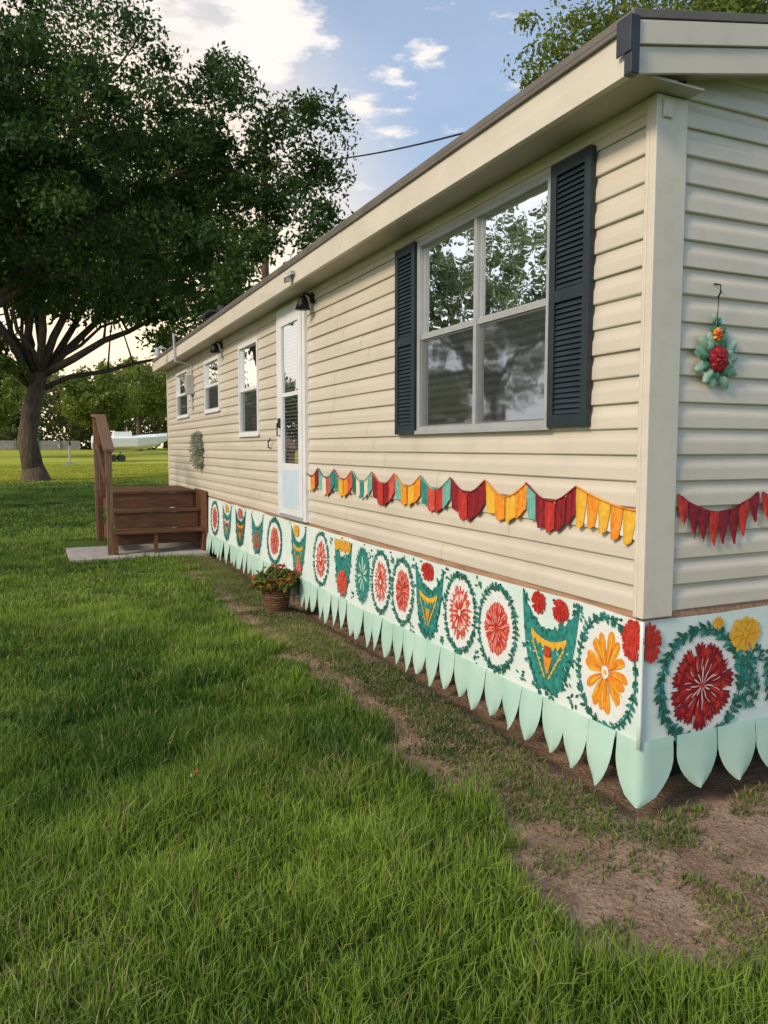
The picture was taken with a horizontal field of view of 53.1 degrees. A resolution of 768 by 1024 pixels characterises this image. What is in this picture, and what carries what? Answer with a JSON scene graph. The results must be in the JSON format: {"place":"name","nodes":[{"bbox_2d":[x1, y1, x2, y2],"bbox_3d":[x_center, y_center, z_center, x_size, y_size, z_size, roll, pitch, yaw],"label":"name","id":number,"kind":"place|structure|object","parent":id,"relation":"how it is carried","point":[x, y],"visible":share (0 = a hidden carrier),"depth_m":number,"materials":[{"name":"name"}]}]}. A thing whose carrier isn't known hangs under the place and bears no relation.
{"place":"outdoors","nodes":[
{"label":"outdoors","id":0,"kind":"place"},
{"bbox_2d":[247,145,280,278],"bbox_3d":[-4.134,-6.577,26.931,1.200,12.200,0.320,-2,5,-24],"label":"utility pole","id":1,"kind":"object","parent":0,"point":[265,270],"visible":0.15,"depth_m":26.66,"materials":[{"name":"brown wood"}]},
{"bbox_2d":[271,132,463,162],"bbox_3d":[-0.530,-8.744,18.087,0.032,5.232,18.519,-2,5,-23],"label":"utility cable","id":2,"kind":"object","parent":1,"relation":"attached to","point":[446,137],"visible":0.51,"depth_m":16.06,"materials":[{"name":"black rubber"}]},
{"bbox_2d":[0,0,766,447],"label":"sky","id":3,"kind":"structure","parent":0,"point":[413,72],"materials":[{"name":"blue"}]},
{"bbox_2d":[0,463,767,1023],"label":"grass","id":4,"kind":"structure","parent":0,"point":[128,747],"depth_m":3.02,"materials":[{"name":"green plant"}]},
{"bbox_2d":[0,448,767,1023],"bbox_3d":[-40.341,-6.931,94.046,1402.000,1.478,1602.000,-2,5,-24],"label":"ground","id":5,"kind":"structure","parent":0,"point":[670,918],"depth_m":3.17,"materials":[{"name":"green plant"}]},
{"bbox_2d":[0,373,25,430],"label":"shade tree","id":6,"kind":"object","parent":5,"relation":"on","point":[7,404],"visible":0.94,"depth_m":67.56,"materials":[{"name":"green plant"}]},
{"bbox_2d":[0,439,79,449],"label":"privacy fence","id":7,"kind":"object","parent":5,"relation":"on","point":[44,445],"visible":0.62,"depth_m":91.90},
{"bbox_2d":[64,441,74,464],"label":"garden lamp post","id":8,"kind":"object","parent":5,"relation":"on","point":[69,462],"visible":0.97,"depth_m":59.55,"materials":[{"name":"metal"}]},
{"bbox_2d":[0,356,167,449],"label":"distant tree line","id":9,"kind":"object","parent":5,"relation":"on","point":[75,432],"visible":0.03,"depth_m":98.97,"materials":[{"name":"green plant"}]},
{"bbox_2d":[55,358,143,429],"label":"shade tree","id":10,"kind":"object","parent":5,"relation":"on","point":[85,404],"visible":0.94,"depth_m":76.19,"materials":[{"name":"green plant"}]},
{"bbox_2d":[92,356,166,450],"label":"shade tree","id":11,"kind":"object","parent":5,"relation":"on","point":[151,394],"visible":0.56,"depth_m":89.30,"materials":[{"name":"green plant"}]},
{"bbox_2d":[91,432,167,461],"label":"boat on trailer","id":12,"kind":"object","parent":5,"relation":"on","point":[125,441],"visible":0.7,"depth_m":65.63,"materials":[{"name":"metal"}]},
{"bbox_2d":[66,542,209,562],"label":"concrete slab","id":13,"kind":"structure","parent":5,"relation":"on","point":[165,549],"depth_m":11.53,"materials":[{"name":"grey concrete"}]},
{"bbox_2d":[90,414,207,554],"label":"wooden steps","id":14,"kind":"structure","parent":13,"relation":"on","point":[185,517],"depth_m":11.75,"materials":[{"name":"brown wood"}]},
{"bbox_2d":[0,74,278,481],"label":"oak tree","id":15,"kind":"object","parent":5,"relation":"on","point":[32,370],"visible":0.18,"depth_m":36.36,"materials":[{"name":"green plant"}]},
{"bbox_2d":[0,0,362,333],"bbox_3d":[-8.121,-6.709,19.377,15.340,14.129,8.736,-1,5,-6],"label":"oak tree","id":16,"kind":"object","parent":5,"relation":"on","point":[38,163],"visible":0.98,"depth_m":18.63,"materials":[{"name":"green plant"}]},
{"bbox_2d":[249,563,300,613],"bbox_3d":[-1.070,0.750,7.585,0.554,0.499,0.502,-2,5,-24],"label":"potted plant","id":17,"kind":"object","parent":5,"relation":"on","point":[276,584],"visible":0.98,"depth_m":7.49,"materials":[{"name":"green plant"}]},
{"bbox_2d":[180,554,767,971],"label":"weeds","id":18,"kind":"object","parent":5,"relation":"on","point":[248,597],"visible":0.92,"depth_m":3.81,"materials":[{"name":"green plant"}]},
{"bbox_2d":[196,572,767,965],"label":"fallen leaves","id":19,"kind":"object","parent":5,"relation":"on","point":[617,909],"visible":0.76,"depth_m":2.98,"materials":[{"name":"brown plant"}]},
{"bbox_2d":[209,537,758,776],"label":"crawlspace panels","id":20,"kind":"object","parent":5,"relation":"on","point":[675,769],"depth_m":4.21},
{"bbox_2d":[169,497,767,808],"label":"painted skirt banner","id":21,"kind":"object","parent":20,"relation":"attached to","point":[646,693],"visible":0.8,"depth_m":3.87,"materials":[{"name":"fabric"}]},
{"bbox_2d":[207,495,767,620],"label":"rim board","id":22,"kind":"object","parent":20,"relation":"on","point":[696,611],"visible":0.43,"depth_m":4.08,"materials":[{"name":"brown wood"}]},
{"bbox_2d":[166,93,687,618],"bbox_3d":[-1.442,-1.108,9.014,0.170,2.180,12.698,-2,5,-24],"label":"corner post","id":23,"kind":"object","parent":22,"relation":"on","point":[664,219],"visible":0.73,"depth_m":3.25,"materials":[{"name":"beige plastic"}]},
{"bbox_2d":[167,115,645,610],"bbox_3d":[-1.510,-1.137,9.001,0.024,2.204,12.620,-2,5,-24],"label":"long wall siding","id":24,"kind":"object","parent":23,"relation":"attached to","point":[351,362],"visible":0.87,"depth_m":4.86,"materials":[{"name":"plastic"}]},
{"bbox_2d":[175,368,189,418],"bbox_3d":[-3.264,-2.019,13.303,0.495,0.802,1.154,-2,5,-24],"label":"side window","id":25,"kind":"structure","parent":24,"relation":"attached to","point":[182,405],"depth_m":13.35,"materials":[{"name":"white paint"}]},
{"bbox_2d":[187,430,203,469],"bbox_3d":[-2.907,-0.950,11.916,0.217,0.628,0.644,-2,5,-24],"label":"dried wreath","id":26,"kind":"object","parent":24,"relation":"attached to","point":[196,443],"visible":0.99,"depth_m":11.79,"materials":[{"name":"green plant"}]},
{"bbox_2d":[203,355,220,413],"bbox_3d":[-2.271,-1.822,11.133,0.495,0.772,1.024,-2,5,-24],"label":"side window","id":27,"kind":"structure","parent":24,"relation":"attached to","point":[212,384],"depth_m":11.09,"materials":[{"name":"white paint"}]},
{"bbox_2d":[210,341,222,352],"bbox_3d":[-2.257,-2.223,10.344,0.175,0.160,0.139,-2,5,-24],"label":"porch light","id":28,"kind":"object","parent":24,"relation":"attached to","point":[214,348],"visible":1,"depth_m":10.31,"materials":[{"name":"black metal"}]},
{"bbox_2d":[238,337,260,436],"bbox_3d":[-1.416,-1.471,9.281,0.495,1.122,0.924,-2,5,-24],"label":"side window","id":29,"kind":"structure","parent":24,"relation":"attached to","point":[248,389],"depth_m":9.24,"materials":[{"name":"white paint"}]},
{"bbox_2d":[276,301,309,522],"bbox_3d":[-0.917,-0.988,7.669,0.132,2.115,0.910,-2,5,-24],"label":"storm door","id":30,"kind":"structure","parent":24,"relation":"attached to","point":[292,427],"depth_m":7.60,"materials":[{"name":"white paint"}]},
{"bbox_2d":[295,292,314,310],"bbox_3d":[-0.723,-1.922,6.991,0.175,0.160,0.139,-2,5,-24],"label":"porch light","id":31,"kind":"object","parent":24,"relation":"attached to","point":[302,304],"visible":1,"depth_m":6.96,"materials":[{"name":"black metal"}]},
{"bbox_2d":[395,241,416,434],"bbox_3d":[0.150,-1.171,5.280,0.029,1.270,0.300,-2,5,-24],"label":"window shutter","id":32,"kind":"object","parent":24,"relation":"attached to","point":[405,339],"depth_m":5.27,"materials":[{"name":"plastic"}]},
{"bbox_2d":[307,468,635,544],"bbox_3d":[0.156,-0.137,5.365,0.021,0.263,4.491,-2,5,-24],"label":"bunting garland","id":33,"kind":"object","parent":24,"relation":"attached to","point":[614,520],"visible":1,"depth_m":4.28,"materials":[{"name":"multicoloured fabric"}]},
{"bbox_2d":[414,171,550,433],"bbox_3d":[0.736,-1.108,4.572,0.495,1.267,1.484,-2,5,-24],"label":"picture window","id":34,"kind":"structure","parent":24,"relation":"attached to","point":[482,307],"depth_m":4.40,"materials":[{"name":"glass"}]},
{"bbox_2d":[546,144,595,426],"bbox_3d":[0.888,-1.043,3.668,0.029,1.265,0.300,-2,5,-24],"label":"window shutter","id":35,"kind":"object","parent":24,"relation":"attached to","point":[571,246],"depth_m":3.65,"materials":[{"name":"plastic"}]},
{"bbox_2d":[663,98,673,117],"bbox_3d":[1.165,-1.655,3.152,0.050,0.070,0.012,-2,5,-24],"label":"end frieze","id":36,"kind":"object","parent":23,"relation":"attached to","point":[668,107],"visible":1,"depth_m":3.15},
{"bbox_2d":[672,80,767,610],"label":"end wall siding","id":37,"kind":"object","parent":22,"relation":"on","point":[722,453],"visible":0.38,"depth_m":3.41,"materials":[{"name":"plastic"}]},
{"bbox_2d":[152,19,767,373],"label":"fascia and soffit","id":38,"kind":"structure","parent":37,"relation":"attached to","point":[593,94],"depth_m":3.75,"materials":[{"name":"metal"}]},
{"bbox_2d":[154,333,194,409],"bbox_3d":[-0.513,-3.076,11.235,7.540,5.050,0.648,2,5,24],"label":"service mast","id":39,"kind":"object","parent":38,"relation":"attached to","point":[189,385],"visible":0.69,"depth_m":12.24,"materials":[{"name":"metal"}]},
{"bbox_2d":[284,270,294,282],"bbox_3d":[-0.845,-2.056,6.736,0.085,0.091,0.160,-2,5,-24],"label":"cable bracket","id":40,"kind":"object","parent":38,"relation":"attached to","point":[288,275],"visible":1,"depth_m":6.70,"materials":[{"name":"metal"}]},
{"bbox_2d":[152,8,767,361],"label":"roof","id":41,"kind":"structure","parent":38,"relation":"attached to","point":[684,15],"depth_m":3.36,"materials":[{"name":"metal"}]},
{"bbox_2d":[199,305,224,320],"bbox_3d":[-2.501,-2.942,11.964,0.590,0.500,0.750,-2,5,-24],"label":"roof vent","id":42,"kind":"object","parent":41,"relation":"on","point":[207,315],"visible":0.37,"depth_m":11.81,"materials":[{"name":"grey metal"}]},
{"bbox_2d":[616,13,640,77],"bbox_3d":[0.937,-1.781,2.952,0.046,0.215,0.082,-2,5,-24],"label":"eave corner cap","id":43,"kind":"object","parent":38,"relation":"attached to","point":[628,39],"visible":1,"depth_m":2.92,"materials":[{"name":"metal"}]},
{"bbox_2d":[694,283,737,388],"bbox_3d":[1.462,-0.768,3.351,0.258,0.458,0.056,-2,5,-24],"label":"succulent and flower swag","id":44,"kind":"object","parent":37,"relation":"attached to","point":[714,353],"visible":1,"depth_m":3.34,"materials":[{"name":"green plant"}]},
{"bbox_2d":[678,491,767,545],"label":"bunting garland","id":45,"kind":"object","parent":37,"relation":"attached to","point":[719,519],"visible":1,"depth_m":3.47,"materials":[{"name":"fabric"},{"name":"string"}]},
{"bbox_2d":[500,0,767,90],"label":"oak tree","id":46,"kind":"object","parent":5,"relation":"on","point":[566,44],"visible":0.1,"depth_m":15.53,"materials":[{"name":"green plant"}]}
]}

